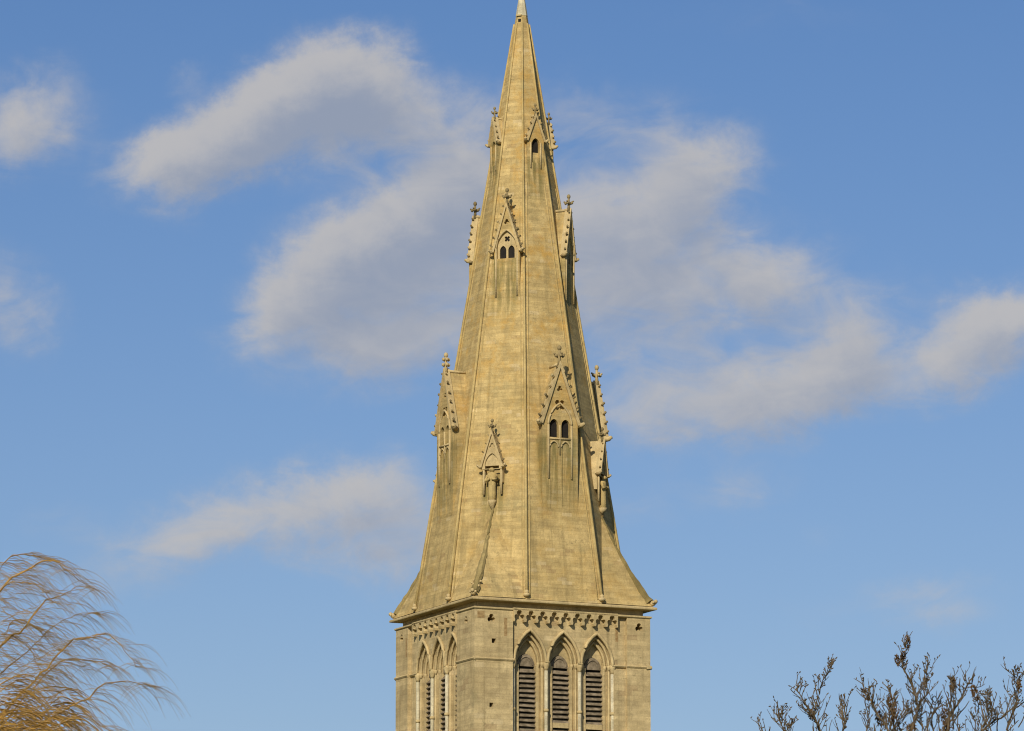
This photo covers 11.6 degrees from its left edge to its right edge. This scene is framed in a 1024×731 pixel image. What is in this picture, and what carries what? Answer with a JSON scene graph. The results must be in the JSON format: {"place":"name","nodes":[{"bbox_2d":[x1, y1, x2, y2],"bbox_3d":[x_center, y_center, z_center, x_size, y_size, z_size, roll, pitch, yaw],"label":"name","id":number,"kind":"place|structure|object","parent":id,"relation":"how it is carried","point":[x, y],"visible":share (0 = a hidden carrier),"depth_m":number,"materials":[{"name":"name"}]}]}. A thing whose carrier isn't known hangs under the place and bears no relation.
{"place":"outdoors","nodes":[
{"label":"outdoors","id":0,"kind":"place"},
{"bbox_2d":[0,0,1023,730],"label":"sky","id":1,"kind":"structure","parent":0,"point":[235,234],"materials":[{"name":"blue"}]},
{"label":"ground","id":2,"kind":"structure","parent":0,"visible":0},
{"bbox_2d":[0,552,185,730],"bbox_3d":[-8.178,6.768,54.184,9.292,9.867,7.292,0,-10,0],"label":"willow tree","id":3,"kind":"object","parent":2,"relation":"on","point":[32,721],"visible":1,"depth_m":55.29,"materials":[{"name":"brown plant"}]},
{"bbox_2d":[389,0,657,730],"bbox_3d":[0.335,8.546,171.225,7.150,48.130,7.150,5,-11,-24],"label":"church tower","id":4,"kind":"structure","parent":2,"relation":"on","point":[527,602],"depth_m":169.85,"materials":[{"name":"stone"}]},
{"bbox_2d":[415,640,430,730],"bbox_3d":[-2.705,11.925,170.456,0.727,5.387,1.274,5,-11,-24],"label":"belfry window","id":5,"kind":"structure","parent":4,"relation":"in","point":[425,680],"depth_m":170.94,"materials":[{"name":"stone"}]},
{"bbox_2d":[429,636,444,730],"bbox_3d":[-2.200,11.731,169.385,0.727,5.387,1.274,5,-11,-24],"label":"belfry window","id":6,"kind":"structure","parent":4,"relation":"in","point":[439,672],"depth_m":169.86,"materials":[{"name":"stone"}]},
{"bbox_2d":[444,631,456,730],"bbox_3d":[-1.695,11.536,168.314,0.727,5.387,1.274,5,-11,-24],"label":"belfry window","id":7,"kind":"structure","parent":4,"relation":"in","point":[453,655],"depth_m":168.78,"materials":[{"name":"stone"}]},
{"bbox_2d":[513,628,546,730],"bbox_3d":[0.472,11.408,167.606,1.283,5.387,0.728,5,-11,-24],"label":"belfry window","id":8,"kind":"structure","parent":4,"relation":"in","point":[529,669],"depth_m":167.76,"materials":[{"name":"stone"}]},
{"bbox_2d":[547,630,580,730],"bbox_3d":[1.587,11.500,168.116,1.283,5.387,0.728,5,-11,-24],"label":"belfry window","id":9,"kind":"structure","parent":4,"relation":"in","point":[562,670],"depth_m":168.29,"materials":[{"name":"stone"}]},
{"bbox_2d":[580,632,613,730],"bbox_3d":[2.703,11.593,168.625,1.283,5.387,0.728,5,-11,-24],"label":"belfry window","id":10,"kind":"structure","parent":4,"relation":"in","point":[595,674],"depth_m":168.78,"materials":[{"name":"stone"}]},
{"bbox_2d":[750,631,1023,730],"bbox_3d":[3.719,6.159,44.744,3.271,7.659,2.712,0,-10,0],"label":"bare tree","id":11,"kind":"object","parent":2,"relation":"on","point":[892,709],"visible":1,"depth_m":45.20,"materials":[{"name":"brown plant"}]}
]}

